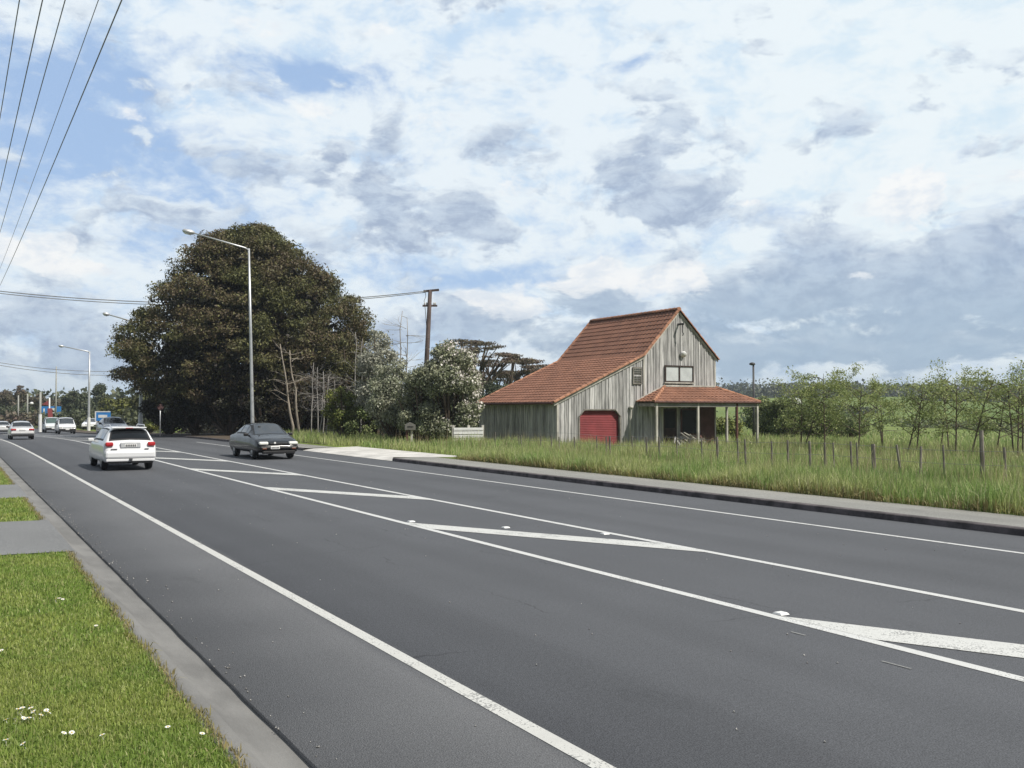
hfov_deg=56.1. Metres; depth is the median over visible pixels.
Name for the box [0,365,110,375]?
power cable
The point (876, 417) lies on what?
young tree
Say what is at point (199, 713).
kerb grass
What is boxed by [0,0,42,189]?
power cable
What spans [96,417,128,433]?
navy sedan
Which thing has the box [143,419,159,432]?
shrub
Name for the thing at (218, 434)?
leaf litter
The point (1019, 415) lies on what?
young tree
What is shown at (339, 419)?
shrub
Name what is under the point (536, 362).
flat topped tree
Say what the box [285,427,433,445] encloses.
bank grass
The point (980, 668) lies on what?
median line
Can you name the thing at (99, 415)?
roadside sign
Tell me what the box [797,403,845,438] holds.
bush
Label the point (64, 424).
white van
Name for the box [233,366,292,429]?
shrub
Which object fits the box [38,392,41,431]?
concrete pole
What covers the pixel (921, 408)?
young tree
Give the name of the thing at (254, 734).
gutter kerb
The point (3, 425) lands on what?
grey car
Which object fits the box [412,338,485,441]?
flowering bush
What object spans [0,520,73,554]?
driveway
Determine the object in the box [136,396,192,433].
shrub
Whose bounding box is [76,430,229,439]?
verge dirt
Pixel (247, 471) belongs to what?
hatch bar
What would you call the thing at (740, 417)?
treeline
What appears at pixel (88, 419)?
street lamp
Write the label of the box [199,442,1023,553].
edge line
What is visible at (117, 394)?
treeline
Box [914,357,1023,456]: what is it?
young tree
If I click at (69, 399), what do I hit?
tree
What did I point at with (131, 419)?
treeline
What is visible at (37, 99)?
power cable
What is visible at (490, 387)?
shrub
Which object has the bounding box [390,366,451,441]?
round bush
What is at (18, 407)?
concrete pole
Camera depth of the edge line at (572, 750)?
7.34 m
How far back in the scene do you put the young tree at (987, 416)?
43.83 m
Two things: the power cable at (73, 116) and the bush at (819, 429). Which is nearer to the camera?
the power cable at (73, 116)
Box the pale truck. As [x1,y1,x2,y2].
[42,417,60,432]
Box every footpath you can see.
[297,444,334,447]
[402,457,1023,526]
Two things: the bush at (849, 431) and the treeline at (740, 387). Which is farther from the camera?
the treeline at (740, 387)
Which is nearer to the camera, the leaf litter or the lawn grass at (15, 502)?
the lawn grass at (15, 502)
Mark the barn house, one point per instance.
(640, 376)
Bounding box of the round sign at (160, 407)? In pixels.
[157,404,163,435]
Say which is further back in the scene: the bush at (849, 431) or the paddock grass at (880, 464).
the bush at (849, 431)
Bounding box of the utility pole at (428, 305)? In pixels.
[422,289,438,363]
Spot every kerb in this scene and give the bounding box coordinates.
[0,457,311,767]
[37,428,306,450]
[392,458,1023,535]
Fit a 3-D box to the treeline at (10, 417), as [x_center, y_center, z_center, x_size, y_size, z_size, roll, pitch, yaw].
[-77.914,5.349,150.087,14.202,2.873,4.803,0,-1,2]
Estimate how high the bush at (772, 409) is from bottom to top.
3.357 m
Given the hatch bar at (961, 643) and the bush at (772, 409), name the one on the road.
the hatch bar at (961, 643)
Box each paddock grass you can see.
[431,432,1023,483]
[478,428,1021,447]
[601,432,1023,467]
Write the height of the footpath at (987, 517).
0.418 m
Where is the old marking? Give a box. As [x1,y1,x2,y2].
[882,661,911,668]
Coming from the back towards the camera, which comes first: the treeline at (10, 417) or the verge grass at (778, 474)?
the treeline at (10, 417)
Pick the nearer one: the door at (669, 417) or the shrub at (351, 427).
the door at (669, 417)
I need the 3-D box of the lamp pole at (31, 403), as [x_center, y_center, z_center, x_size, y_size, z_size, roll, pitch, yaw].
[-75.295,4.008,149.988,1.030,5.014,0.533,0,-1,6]
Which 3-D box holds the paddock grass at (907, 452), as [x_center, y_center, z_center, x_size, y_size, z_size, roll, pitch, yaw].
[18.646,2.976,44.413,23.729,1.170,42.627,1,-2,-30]
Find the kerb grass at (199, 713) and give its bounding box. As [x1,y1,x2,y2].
[0,466,248,767]
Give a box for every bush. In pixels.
[351,329,407,437]
[364,359,417,440]
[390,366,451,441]
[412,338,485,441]
[716,416,747,439]
[741,395,787,436]
[759,397,814,439]
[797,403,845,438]
[825,411,871,438]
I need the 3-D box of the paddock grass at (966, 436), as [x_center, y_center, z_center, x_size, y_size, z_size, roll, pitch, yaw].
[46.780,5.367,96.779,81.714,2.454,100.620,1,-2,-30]
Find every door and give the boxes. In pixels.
[580,410,617,445]
[661,407,677,444]
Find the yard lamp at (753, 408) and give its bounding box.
[749,362,754,438]
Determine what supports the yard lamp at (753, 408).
on the ground at (720, 412)
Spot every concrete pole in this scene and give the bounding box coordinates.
[17,395,18,416]
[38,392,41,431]
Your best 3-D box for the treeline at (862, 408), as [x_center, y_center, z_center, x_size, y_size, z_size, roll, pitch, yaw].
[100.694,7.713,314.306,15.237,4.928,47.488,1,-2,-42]
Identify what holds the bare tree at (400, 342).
on the leaf litter
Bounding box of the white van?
[54,417,76,433]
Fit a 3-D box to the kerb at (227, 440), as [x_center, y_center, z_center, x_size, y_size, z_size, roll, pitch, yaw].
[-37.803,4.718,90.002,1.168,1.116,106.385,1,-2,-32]
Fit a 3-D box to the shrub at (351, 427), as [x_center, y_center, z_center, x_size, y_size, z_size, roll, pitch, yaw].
[-8.300,2.196,52.921,2.074,2.242,1.946,1,-2,-30]
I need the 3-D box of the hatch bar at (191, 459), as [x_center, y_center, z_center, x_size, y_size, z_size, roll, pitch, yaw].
[-12.638,2.904,37.102,5.595,0.001,0.478,-1,-2,33]
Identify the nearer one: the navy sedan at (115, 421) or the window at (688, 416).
the window at (688, 416)
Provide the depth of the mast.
149.95 m
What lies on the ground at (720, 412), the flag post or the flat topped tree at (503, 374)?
the flat topped tree at (503, 374)
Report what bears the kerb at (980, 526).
on the road
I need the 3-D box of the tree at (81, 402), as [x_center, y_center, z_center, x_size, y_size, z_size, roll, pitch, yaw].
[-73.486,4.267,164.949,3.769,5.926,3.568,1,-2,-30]
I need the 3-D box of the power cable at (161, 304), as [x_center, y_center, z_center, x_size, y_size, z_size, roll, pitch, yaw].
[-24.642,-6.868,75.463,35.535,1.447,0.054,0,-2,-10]
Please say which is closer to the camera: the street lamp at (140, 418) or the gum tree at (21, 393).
the street lamp at (140, 418)
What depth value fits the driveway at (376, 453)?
40.31 m
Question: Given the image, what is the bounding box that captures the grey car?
[0,421,10,431]
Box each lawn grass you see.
[0,471,40,521]
[0,550,136,658]
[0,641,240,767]
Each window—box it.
[633,367,641,383]
[664,365,694,383]
[681,409,695,434]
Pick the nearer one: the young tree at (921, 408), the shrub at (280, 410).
the young tree at (921, 408)
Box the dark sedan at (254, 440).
[229,422,297,458]
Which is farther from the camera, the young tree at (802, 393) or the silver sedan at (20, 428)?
the silver sedan at (20, 428)
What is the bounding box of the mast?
[55,366,56,412]
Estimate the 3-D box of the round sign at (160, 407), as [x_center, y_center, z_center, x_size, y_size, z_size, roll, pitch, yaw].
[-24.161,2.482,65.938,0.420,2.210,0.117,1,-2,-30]
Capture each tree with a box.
[0,389,15,406]
[0,405,28,416]
[12,385,28,406]
[25,394,48,415]
[47,398,61,409]
[60,389,80,415]
[72,392,95,417]
[90,383,107,409]
[96,397,114,411]
[104,220,387,430]
[110,398,132,414]
[128,391,151,413]
[265,343,309,435]
[297,363,336,433]
[305,370,346,435]
[323,331,369,430]
[380,311,430,394]
[449,338,520,430]
[477,352,540,388]
[508,357,548,380]
[769,365,866,445]
[785,362,881,441]
[812,371,916,449]
[850,373,925,448]
[881,374,973,451]
[903,367,982,446]
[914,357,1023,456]
[952,379,1023,445]
[959,357,1023,455]
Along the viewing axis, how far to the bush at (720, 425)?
62.41 m
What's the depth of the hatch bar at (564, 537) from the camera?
14.62 m
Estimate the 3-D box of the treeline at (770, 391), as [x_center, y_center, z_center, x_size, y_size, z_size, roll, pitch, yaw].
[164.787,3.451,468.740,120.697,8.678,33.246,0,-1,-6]
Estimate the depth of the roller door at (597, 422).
48.39 m
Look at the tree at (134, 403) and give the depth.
109.26 m
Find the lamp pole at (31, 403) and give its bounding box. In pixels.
[27,394,32,417]
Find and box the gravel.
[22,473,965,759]
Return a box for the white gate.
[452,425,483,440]
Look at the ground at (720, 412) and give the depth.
8.25 m
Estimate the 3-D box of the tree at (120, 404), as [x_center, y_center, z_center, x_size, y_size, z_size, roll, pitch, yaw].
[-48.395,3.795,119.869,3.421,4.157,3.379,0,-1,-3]
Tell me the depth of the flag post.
124.88 m
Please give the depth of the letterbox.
45.34 m
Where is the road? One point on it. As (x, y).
(626, 674)
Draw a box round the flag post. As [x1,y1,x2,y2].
[42,398,52,416]
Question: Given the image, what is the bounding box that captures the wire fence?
[445,429,1006,480]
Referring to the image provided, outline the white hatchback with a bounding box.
[81,418,98,429]
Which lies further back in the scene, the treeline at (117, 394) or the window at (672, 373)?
the treeline at (117, 394)
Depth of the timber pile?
50.24 m
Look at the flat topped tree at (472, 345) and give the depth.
92.05 m
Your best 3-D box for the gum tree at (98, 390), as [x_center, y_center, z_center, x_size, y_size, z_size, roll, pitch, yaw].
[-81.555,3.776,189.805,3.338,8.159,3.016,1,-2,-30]
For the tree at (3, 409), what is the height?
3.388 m
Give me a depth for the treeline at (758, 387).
703.87 m
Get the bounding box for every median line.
[6,434,1023,681]
[34,434,1023,612]
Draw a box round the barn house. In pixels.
[476,307,760,445]
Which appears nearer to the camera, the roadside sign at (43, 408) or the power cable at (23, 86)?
the power cable at (23, 86)
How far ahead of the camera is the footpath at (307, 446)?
46.73 m
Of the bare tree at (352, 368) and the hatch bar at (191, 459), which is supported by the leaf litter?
the bare tree at (352, 368)
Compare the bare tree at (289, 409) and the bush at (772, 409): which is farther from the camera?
the bush at (772, 409)
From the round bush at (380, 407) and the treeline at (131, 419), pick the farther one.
the treeline at (131, 419)
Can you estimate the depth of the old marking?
7.29 m
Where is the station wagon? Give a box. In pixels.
[88,424,155,469]
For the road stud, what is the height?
0.017 m
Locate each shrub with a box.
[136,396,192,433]
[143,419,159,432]
[163,393,211,434]
[186,378,262,434]
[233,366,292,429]
[267,375,323,431]
[297,373,358,432]
[320,386,360,434]
[326,337,367,402]
[341,404,379,437]
[473,380,508,427]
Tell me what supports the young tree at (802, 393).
on the ground at (720, 412)
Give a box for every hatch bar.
[156,457,228,461]
[191,468,302,475]
[267,487,428,499]
[407,522,702,551]
[783,616,1023,657]
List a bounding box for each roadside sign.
[41,406,60,413]
[95,411,110,432]
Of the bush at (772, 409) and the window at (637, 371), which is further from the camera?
the bush at (772, 409)
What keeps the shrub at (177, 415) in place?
on the ground at (720, 412)
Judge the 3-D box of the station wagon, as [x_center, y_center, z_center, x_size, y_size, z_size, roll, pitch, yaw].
[-13.120,2.054,32.174,1.845,1.448,4.446,1,-2,-30]
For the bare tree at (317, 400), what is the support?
on the leaf litter
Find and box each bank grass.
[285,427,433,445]
[348,434,602,454]
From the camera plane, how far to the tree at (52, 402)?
198.95 m
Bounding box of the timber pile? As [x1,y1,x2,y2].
[673,432,713,444]
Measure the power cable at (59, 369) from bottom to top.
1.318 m
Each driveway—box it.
[0,484,27,497]
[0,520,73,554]
[304,446,455,460]
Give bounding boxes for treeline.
[0,409,47,425]
[4,386,169,422]
[35,407,167,432]
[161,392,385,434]
[716,377,864,388]
[716,381,1009,392]
[716,407,883,428]
[740,382,934,397]
[805,403,883,413]
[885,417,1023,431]
[902,384,1023,401]
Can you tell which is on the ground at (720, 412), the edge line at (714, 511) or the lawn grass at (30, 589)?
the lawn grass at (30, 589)
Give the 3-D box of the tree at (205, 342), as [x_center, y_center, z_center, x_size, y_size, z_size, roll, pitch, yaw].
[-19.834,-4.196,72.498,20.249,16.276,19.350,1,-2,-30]
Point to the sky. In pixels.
(817, 186)
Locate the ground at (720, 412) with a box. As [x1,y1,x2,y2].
[0,396,1023,767]
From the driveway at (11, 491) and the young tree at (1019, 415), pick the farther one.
the young tree at (1019, 415)
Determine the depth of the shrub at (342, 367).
65.66 m
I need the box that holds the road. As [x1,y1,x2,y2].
[0,428,1023,767]
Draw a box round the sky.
[0,0,1023,398]
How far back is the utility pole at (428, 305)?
78.17 m
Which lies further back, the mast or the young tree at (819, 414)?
the mast
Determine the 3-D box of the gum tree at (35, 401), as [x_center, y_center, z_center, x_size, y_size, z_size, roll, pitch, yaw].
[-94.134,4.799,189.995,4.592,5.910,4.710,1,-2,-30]
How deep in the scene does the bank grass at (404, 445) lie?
41.97 m
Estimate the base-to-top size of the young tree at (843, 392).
3.965 m
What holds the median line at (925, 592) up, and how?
on the road
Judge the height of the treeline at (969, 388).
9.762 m
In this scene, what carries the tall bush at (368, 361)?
on the leaf litter
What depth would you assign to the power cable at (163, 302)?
74.08 m
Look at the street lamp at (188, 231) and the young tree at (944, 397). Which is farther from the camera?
the street lamp at (188, 231)
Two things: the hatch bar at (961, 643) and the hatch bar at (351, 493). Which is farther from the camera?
the hatch bar at (351, 493)
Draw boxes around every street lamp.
[58,345,90,430]
[103,312,142,426]
[182,229,253,422]
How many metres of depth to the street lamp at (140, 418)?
79.61 m
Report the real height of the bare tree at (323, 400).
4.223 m
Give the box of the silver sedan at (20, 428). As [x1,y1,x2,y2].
[6,421,34,439]
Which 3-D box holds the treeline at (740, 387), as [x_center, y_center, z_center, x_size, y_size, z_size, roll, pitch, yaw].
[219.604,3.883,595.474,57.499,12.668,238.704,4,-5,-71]
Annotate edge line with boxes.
[0,439,615,767]
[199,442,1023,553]
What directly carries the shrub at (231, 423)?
on the ground at (720, 412)
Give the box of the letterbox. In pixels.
[404,422,415,441]
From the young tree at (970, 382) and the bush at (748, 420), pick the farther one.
the bush at (748, 420)
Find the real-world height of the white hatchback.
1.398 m
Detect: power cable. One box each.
[0,0,19,116]
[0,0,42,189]
[0,0,65,230]
[0,0,98,267]
[0,0,121,284]
[0,291,425,302]
[0,292,424,304]
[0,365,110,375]
[3,363,157,371]
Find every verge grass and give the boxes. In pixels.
[455,443,1023,514]
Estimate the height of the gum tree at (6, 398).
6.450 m
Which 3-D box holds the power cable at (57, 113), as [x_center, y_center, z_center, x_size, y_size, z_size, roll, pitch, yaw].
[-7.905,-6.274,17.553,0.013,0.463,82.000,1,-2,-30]
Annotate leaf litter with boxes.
[178,433,326,443]

